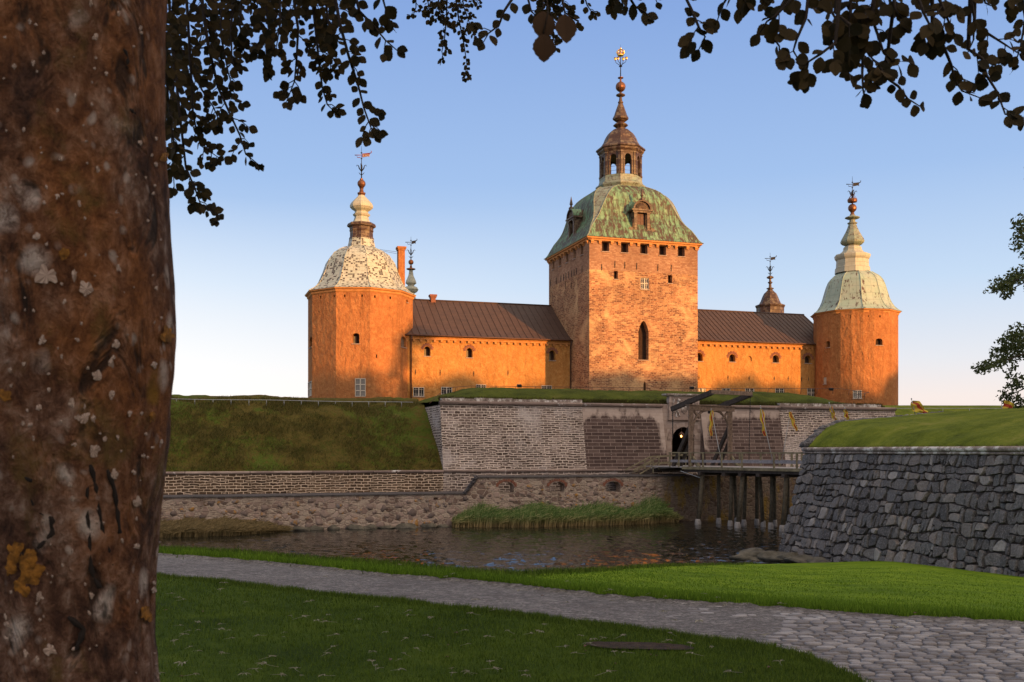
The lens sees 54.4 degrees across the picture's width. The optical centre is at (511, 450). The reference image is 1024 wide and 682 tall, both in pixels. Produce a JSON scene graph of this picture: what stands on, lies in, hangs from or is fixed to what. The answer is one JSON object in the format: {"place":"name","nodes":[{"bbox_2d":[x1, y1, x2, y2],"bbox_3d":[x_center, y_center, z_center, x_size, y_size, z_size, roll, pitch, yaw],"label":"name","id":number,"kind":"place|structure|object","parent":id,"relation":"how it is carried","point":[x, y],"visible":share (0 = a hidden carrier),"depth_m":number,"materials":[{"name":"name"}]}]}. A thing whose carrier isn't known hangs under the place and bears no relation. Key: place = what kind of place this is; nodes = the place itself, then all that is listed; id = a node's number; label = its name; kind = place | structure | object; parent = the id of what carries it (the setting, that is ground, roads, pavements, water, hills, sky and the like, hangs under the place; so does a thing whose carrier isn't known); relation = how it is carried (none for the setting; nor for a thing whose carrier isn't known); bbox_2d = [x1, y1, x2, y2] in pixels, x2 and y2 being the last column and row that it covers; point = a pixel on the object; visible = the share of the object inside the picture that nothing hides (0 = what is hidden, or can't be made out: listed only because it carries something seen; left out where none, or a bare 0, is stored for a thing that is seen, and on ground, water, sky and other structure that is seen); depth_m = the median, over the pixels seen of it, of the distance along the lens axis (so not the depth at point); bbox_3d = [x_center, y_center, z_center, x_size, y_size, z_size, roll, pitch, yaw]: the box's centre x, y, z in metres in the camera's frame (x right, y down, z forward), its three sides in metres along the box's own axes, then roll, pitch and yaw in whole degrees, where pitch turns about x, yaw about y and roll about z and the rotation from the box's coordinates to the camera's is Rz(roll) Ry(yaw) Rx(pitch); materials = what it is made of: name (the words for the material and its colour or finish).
{"place":"outdoors","nodes":[
{"label":"outdoors","id":0,"kind":"place"},
{"bbox_2d":[166,394,442,471],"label":"rampart slope","id":1,"kind":"structure","parent":0,"point":[418,414],"depth_m":75.45,"materials":[{"name":"green plant"}]},
{"bbox_2d":[176,399,401,406],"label":"handrail","id":2,"kind":"object","parent":1,"relation":"on","point":[299,400],"visible":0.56,"depth_m":78.99,"materials":[{"name":"metal"}]},
{"bbox_2d":[159,519,792,571],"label":"water","id":3,"kind":"structure","parent":0,"point":[681,542],"depth_m":58.92,"materials":[{"name":"black liquid"}]},
{"bbox_2d":[159,515,294,537],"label":"reeds","id":4,"kind":"object","parent":3,"relation":"on","point":[197,527],"visible":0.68,"depth_m":64.77,"materials":[{"name":"green plant"}]},
{"bbox_2d":[292,526,309,530],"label":"shore rock","id":5,"kind":"object","parent":3,"relation":"in","point":[298,528],"visible":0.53,"depth_m":68.38,"materials":[{"name":"grey stone"}]},
{"bbox_2d":[310,525,323,529],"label":"shore rock","id":6,"kind":"object","parent":3,"relation":"in","point":[314,527],"visible":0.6,"depth_m":68.85,"materials":[{"name":"grey stone"}]},
{"bbox_2d":[327,525,339,529],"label":"shore rock","id":7,"kind":"object","parent":3,"relation":"in","point":[333,527],"visible":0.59,"depth_m":69.27,"materials":[{"name":"grey stone"}]},
{"bbox_2d":[346,524,363,528],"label":"shore rock","id":8,"kind":"object","parent":3,"relation":"in","point":[351,526],"visible":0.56,"depth_m":69.75,"materials":[{"name":"grey stone"}]},
{"bbox_2d":[368,524,377,528],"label":"shore rock","id":9,"kind":"object","parent":3,"relation":"in","point":[372,526],"visible":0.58,"depth_m":70.12,"materials":[{"name":"grey stone"}]},
{"bbox_2d":[378,525,394,528],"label":"shore rock","id":10,"kind":"object","parent":3,"relation":"in","point":[388,527],"visible":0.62,"depth_m":70.26,"materials":[{"name":"grey stone"}]},
{"bbox_2d":[395,523,418,528],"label":"shore rock","id":11,"kind":"object","parent":3,"relation":"in","point":[407,525],"visible":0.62,"depth_m":70.71,"materials":[{"name":"grey stone"}]},
{"bbox_2d":[420,523,437,527],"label":"shore rock","id":12,"kind":"object","parent":3,"relation":"in","point":[431,525],"visible":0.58,"depth_m":71.28,"materials":[{"name":"grey stone"}]},
{"bbox_2d":[437,524,449,526],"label":"shore rock","id":13,"kind":"object","parent":3,"relation":"in","point":[441,525],"visible":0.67,"depth_m":71.68,"materials":[{"name":"grey stone"}]},
{"bbox_2d":[161,474,796,529],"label":"moat wall","id":14,"kind":"structure","parent":3,"relation":"in","point":[679,493],"depth_m":72.75,"materials":[{"name":"stone"}]},
{"bbox_2d":[451,490,684,527],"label":"reeds","id":15,"kind":"object","parent":3,"relation":"in","point":[651,511],"visible":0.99,"depth_m":72.78,"materials":[{"name":"green plant"}]},
{"bbox_2d":[646,452,804,531],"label":"timber bridge","id":16,"kind":"structure","parent":3,"relation":"in","point":[757,472],"depth_m":72.08,"materials":[{"name":"brown wood"}]},
{"bbox_2d":[670,390,752,466],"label":"drawbridge frame","id":17,"kind":"object","parent":16,"relation":"on","point":[725,406],"visible":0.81,"depth_m":75.83,"materials":[{"name":"brown wood"}]},
{"bbox_2d":[709,409,720,458],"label":"flag","id":18,"kind":"object","parent":16,"relation":"on","point":[711,415],"visible":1,"depth_m":74.03,"materials":[{"name":"fabric"}]},
{"bbox_2d":[760,405,772,460],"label":"flag","id":19,"kind":"object","parent":16,"relation":"on","point":[762,417],"visible":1,"depth_m":69.42,"materials":[{"name":"fabric"}]},
{"bbox_2d":[781,410,797,464],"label":"flag","id":20,"kind":"object","parent":16,"relation":"on","point":[791,417],"visible":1,"depth_m":74.19,"materials":[{"name":"fabric"}]},
{"bbox_2d":[729,548,764,560],"bbox_3d":[12.182,5.470,50.949,2.431,0.928,2.342,0,0,0],"label":"ledge rock","id":21,"kind":"object","parent":3,"relation":"in","point":[749,554],"visible":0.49,"depth_m":50.46,"materials":[{"name":"grey stone"}]},
{"bbox_2d":[757,551,783,560],"bbox_3d":[13.371,5.454,50.598,2.290,0.768,2.298,0,0,-42],"label":"ledge rock","id":22,"kind":"object","parent":3,"relation":"in","point":[767,555],"visible":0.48,"depth_m":49.98,"materials":[{"name":"grey stone"}]},
{"bbox_2d":[776,552,797,562],"bbox_3d":[13.958,5.439,50.016,2.178,0.709,2.193,0,0,33],"label":"ledge rock","id":23,"kind":"object","parent":3,"relation":"in","point":[783,555],"visible":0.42,"depth_m":49.35,"materials":[{"name":"grey stone"}]},
{"bbox_2d":[784,554,813,562],"bbox_3d":[14.566,5.478,49.080,1.950,0.728,2.401,0,0,33],"label":"ledge rock","id":24,"kind":"object","parent":3,"relation":"in","point":[803,558],"visible":0.5,"depth_m":48.56,"materials":[{"name":"grey stone"}]},
{"bbox_2d":[806,556,829,562],"bbox_3d":[15.010,5.440,47.903,2.319,0.646,2.295,0,0,44],"label":"ledge rock","id":25,"kind":"object","parent":3,"relation":"in","point":[821,559],"visible":0.32,"depth_m":47.77,"materials":[{"name":"grey stone"}]},
{"bbox_2d":[155,571,876,681],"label":"lawn","id":26,"kind":"structure","parent":0,"point":[267,645],"depth_m":8.00,"materials":[{"name":"green plant"}]},
{"bbox_2d":[0,0,1023,681],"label":"beech tree","id":27,"kind":"object","parent":26,"relation":"on","point":[94,114],"visible":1,"depth_m":2.46,"materials":[{"name":"brown plant"}]},
{"bbox_2d":[585,641,693,649],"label":"bare soil","id":28,"kind":"structure","parent":26,"relation":"on","point":[637,645],"depth_m":8.11,"materials":[{"name":"brown soil"}]},
{"bbox_2d":[157,553,1023,681],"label":"path","id":29,"kind":"structure","parent":0,"point":[645,612],"depth_m":10.90,"materials":[{"name":"grey stone"}]},
{"bbox_2d":[665,606,1023,681],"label":"cobblestones","id":30,"kind":"structure","parent":29,"relation":"on","point":[977,652],"depth_m":8.28,"materials":[{"name":"grey stone"}]},
{"bbox_2d":[159,546,1023,621],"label":"lawn bank","id":31,"kind":"structure","parent":0,"point":[878,565],"depth_m":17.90,"materials":[{"name":"green plant"}]},
{"bbox_2d":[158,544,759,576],"bbox_3d":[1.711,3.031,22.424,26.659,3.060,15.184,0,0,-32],"label":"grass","id":32,"kind":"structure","parent":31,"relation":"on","point":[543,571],"depth_m":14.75,"materials":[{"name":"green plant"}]},
{"bbox_2d":[779,411,1023,576],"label":"bastion wall","id":33,"kind":"structure","parent":31,"relation":"on","point":[958,507],"depth_m":42.59,"materials":[{"name":"stone"}]},
{"bbox_2d":[805,408,1023,454],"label":"bastion grass","id":34,"kind":"structure","parent":33,"relation":"on","point":[1003,427],"depth_m":46.23,"materials":[{"name":"green plant"}]},
{"bbox_2d":[810,443,1023,446],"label":"grass fringe","id":35,"kind":"object","parent":33,"relation":"on","point":[930,446],"depth_m":42.29,"materials":[{"name":"green plant"}]},
{"bbox_2d":[165,0,1023,405],"label":"sky","id":36,"kind":"structure","parent":0,"point":[484,172],"materials":[{"name":"blue"}]},
{"bbox_2d":[419,387,843,427],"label":"bastion grass bank","id":37,"kind":"structure","parent":0,"point":[547,394],"depth_m":82.96,"materials":[{"name":"green plant"}]},
{"bbox_2d":[429,384,869,403],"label":"handrail","id":38,"kind":"object","parent":37,"relation":"on","point":[690,387],"visible":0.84,"depth_m":87.59,"materials":[{"name":"black metal"}]},
{"bbox_2d":[438,395,884,406],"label":"grass fringe","id":39,"kind":"object","parent":37,"relation":"on","point":[705,402],"depth_m":81.83,"materials":[{"name":"green plant"}]},
{"bbox_2d":[662,393,700,464],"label":"gate portal","id":40,"kind":"object","parent":37,"relation":"on","point":[680,417],"visible":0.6,"depth_m":82.27,"materials":[{"name":"stone"}]},
{"bbox_2d":[829,402,836,420],"bbox_3d":[20.362,-2.132,63.000,0.658,1.868,0.180,0,0,0],"label":"flag","id":41,"kind":"object","parent":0,"point":[832,411],"visible":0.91,"depth_m":62.98,"materials":[{"name":"fabric"}]},
{"bbox_2d":[843,407,848,419],"bbox_3d":[20.733,-1.934,62.000,0.519,1.503,0.180,0,0,0],"label":"flag","id":42,"kind":"object","parent":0,"point":[845,412],"visible":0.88,"depth_m":61.99,"materials":[{"name":"fabric"}]},
{"bbox_2d":[791,405,1022,415],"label":"rampart","id":43,"kind":"object","parent":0,"point":[903,412],"visible":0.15,"depth_m":98.92,"materials":[{"name":"green plant"}]},
{"bbox_2d":[863,408,1000,410],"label":"handrail","id":44,"kind":"object","parent":43,"relation":"on","point":[951,408],"visible":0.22,"depth_m":97.48,"materials":[{"name":"metal"}]},
{"bbox_2d":[910,398,927,413],"bbox_3d":[24.537,-2.600,60.000,1.103,1.135,0.180,0,0,0],"label":"flag","id":45,"kind":"object","parent":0,"point":[917,406],"visible":0.91,"depth_m":59.99,"materials":[{"name":"fabric"}]},
{"bbox_2d":[970,212,1023,407],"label":"tree","id":46,"kind":"object","parent":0,"point":[1015,336],"visible":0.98,"depth_m":60.76,"materials":[{"name":"green plant"}]},
{"bbox_2d":[1001,400,1013,408],"bbox_3d":[29.861,-2.555,60.000,0.793,0.979,0.180,0,0,0],"label":"flag","id":47,"kind":"object","parent":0,"point":[1008,404],"visible":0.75,"depth_m":60.00,"materials":[{"name":"fabric"}]},
{"label":"castle ground","id":48,"kind":"structure","parent":0,"visible":0},
{"bbox_2d":[305,146,415,397],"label":"corner tower","id":49,"kind":"structure","parent":48,"relation":"on","point":[360,296],"depth_m":106.65,"materials":[{"name":"paint"}]},
{"bbox_2d":[308,381,311,396],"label":"window","id":50,"kind":"structure","parent":49,"relation":"in","point":[309,383],"depth_m":109.30,"materials":[{"name":"white paint"}]},
{"bbox_2d":[352,334,359,343],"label":"window","id":51,"kind":"structure","parent":49,"relation":"in","point":[356,336],"depth_m":106.11,"materials":[{"name":"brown wood"}]},
{"bbox_2d":[355,378,365,396],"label":"window","id":52,"kind":"structure","parent":49,"relation":"in","point":[360,383],"depth_m":105.55,"materials":[{"name":"white paint"}]},
{"bbox_2d":[401,337,406,348],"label":"window","id":53,"kind":"structure","parent":49,"relation":"in","point":[402,341],"depth_m":109.03,"materials":[{"name":"grey wood"}]},
{"bbox_2d":[405,240,417,298],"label":"spire","id":54,"kind":"structure","parent":48,"relation":"on","point":[411,283],"depth_m":134.65,"materials":[{"name":"beige metal"}]},
{"bbox_2d":[380,246,572,400],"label":"castle wing","id":55,"kind":"structure","parent":48,"relation":"on","point":[458,344],"depth_m":113.46,"materials":[{"name":"orange paint"}]},
{"bbox_2d":[412,387,424,396],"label":"window","id":56,"kind":"structure","parent":55,"relation":"in","point":[417,391],"depth_m":110.07,"materials":[{"name":"white paint"}]},
{"bbox_2d":[423,347,430,356],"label":"window","id":57,"kind":"structure","parent":55,"relation":"in","point":[426,350],"depth_m":110.91,"materials":[{"name":"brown wood"}]},
{"bbox_2d":[441,387,451,394],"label":"window","id":58,"kind":"structure","parent":55,"relation":"in","point":[449,390],"depth_m":111.02,"materials":[{"name":"white paint"}]},
{"bbox_2d":[466,348,470,357],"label":"window","id":59,"kind":"structure","parent":55,"relation":"in","point":[468,352],"depth_m":112.35,"materials":[{"name":"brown wood"}]},
{"bbox_2d":[476,384,485,387],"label":"window","id":60,"kind":"structure","parent":55,"relation":"in","point":[477,385],"depth_m":112.20,"materials":[{"name":"white paint"}]},
{"bbox_2d":[541,385,551,388],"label":"window","id":61,"kind":"structure","parent":55,"relation":"in","point":[544,386],"depth_m":114.55,"materials":[{"name":"white paint"}]},
{"bbox_2d":[548,351,555,360],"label":"window","id":62,"kind":"structure","parent":55,"relation":"in","point":[551,355],"depth_m":115.30,"materials":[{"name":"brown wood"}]},
{"bbox_2d":[544,46,703,391],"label":"gate tower","id":63,"kind":"structure","parent":48,"relation":"on","point":[621,258],"depth_m":112.66,"materials":[{"name":"brick"}]},
{"bbox_2d":[601,243,609,251],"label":"window","id":64,"kind":"structure","parent":63,"relation":"in","point":[604,245],"depth_m":111.29,"materials":[{"name":"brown wood"}]},
{"bbox_2d":[620,244,628,253],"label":"window","id":65,"kind":"structure","parent":63,"relation":"in","point":[623,246],"depth_m":111.97,"materials":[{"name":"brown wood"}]},
{"bbox_2d":[638,323,649,360],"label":"window","id":66,"kind":"structure","parent":63,"relation":"in","point":[641,333],"depth_m":112.74,"materials":[{"name":"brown wood"}]},
{"bbox_2d":[640,245,648,254],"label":"window","id":67,"kind":"structure","parent":63,"relation":"in","point":[642,248],"depth_m":112.68,"materials":[{"name":"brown wood"}]},
{"bbox_2d":[640,278,648,289],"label":"window","id":68,"kind":"structure","parent":63,"relation":"in","point":[644,281],"depth_m":112.19,"materials":[{"name":"white paint"}]},
{"bbox_2d":[659,247,666,255],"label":"window","id":69,"kind":"structure","parent":63,"relation":"in","point":[660,248],"depth_m":113.37,"materials":[{"name":"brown wood"}]},
{"bbox_2d":[677,248,684,256],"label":"window","id":70,"kind":"structure","parent":63,"relation":"in","point":[679,249],"depth_m":114.09,"materials":[{"name":"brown wood"}]},
{"bbox_2d":[698,309,815,395],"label":"castle wing","id":71,"kind":"structure","parent":48,"relation":"on","point":[743,349],"depth_m":121.76,"materials":[{"name":"orange paint"}]},
{"bbox_2d":[775,389,783,392],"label":"window","id":72,"kind":"structure","parent":71,"relation":"in","point":[776,390],"depth_m":121.84,"materials":[{"name":"white paint"}]},
{"bbox_2d":[804,356,811,363],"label":"window","id":73,"kind":"structure","parent":71,"relation":"in","point":[806,358],"depth_m":123.61,"materials":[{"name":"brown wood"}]},
{"bbox_2d":[807,389,814,395],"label":"window","id":74,"kind":"structure","parent":71,"relation":"in","point":[810,392],"depth_m":123.15,"materials":[{"name":"white paint"}]},
{"bbox_2d":[755,255,784,312],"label":"tower","id":75,"kind":"structure","parent":48,"relation":"on","point":[770,301],"depth_m":139.00,"materials":[{"name":"brown metal"}]},
{"bbox_2d":[810,178,901,404],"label":"corner tower","id":76,"kind":"structure","parent":48,"relation":"on","point":[854,316],"depth_m":119.33,"materials":[{"name":"paint"}]},
{"bbox_2d":[852,390,862,398],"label":"window","id":77,"kind":"structure","parent":76,"relation":"in","point":[855,396],"depth_m":118.26,"materials":[{"name":"white paint"}]},
{"bbox_2d":[875,339,883,345],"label":"window","id":78,"kind":"structure","parent":76,"relation":"in","point":[877,340],"depth_m":118.70,"materials":[{"name":"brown wood"}]},
{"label":"walkway","id":79,"kind":"structure","parent":0,"visible":0},
{"bbox_2d":[163,470,443,494],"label":"base wall","id":80,"kind":"structure","parent":79,"relation":"on","point":[225,482],"depth_m":72.06,"materials":[{"name":"brick"}]},
{"bbox_2d":[444,469,697,491],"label":"base wall","id":81,"kind":"structure","parent":79,"relation":"on","point":[457,480],"depth_m":77.07,"materials":[{"name":"stone"}]},
{"bbox_2d":[425,398,586,469],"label":"scarp wall","id":82,"kind":"structure","parent":81,"relation":"on","point":[484,434],"depth_m":77.51,"materials":[{"name":"brick"}]},
{"bbox_2d":[582,403,667,468],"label":"scarp wall","id":83,"kind":"structure","parent":81,"relation":"on","point":[621,435],"depth_m":80.31,"materials":[{"name":"brick"}]},
{"bbox_2d":[700,405,785,466],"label":"scarp wall","id":84,"kind":"structure","parent":81,"relation":"on","point":[743,416],"depth_m":83.76,"materials":[{"name":"brick"}]},
{"bbox_2d":[777,403,896,466],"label":"scarp wall","id":85,"kind":"structure","parent":81,"relation":"on","point":[810,418],"depth_m":85.90,"materials":[{"name":"brick"}]},
{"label":"terrace","id":86,"kind":"structure","parent":0,"visible":0},
{"bbox_2d":[625,454,687,473],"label":"timber stair","id":87,"kind":"object","parent":86,"relation":"on","point":[651,469],"visible":0.7,"depth_m":78.53,"materials":[{"name":"grey wood"}]}
]}

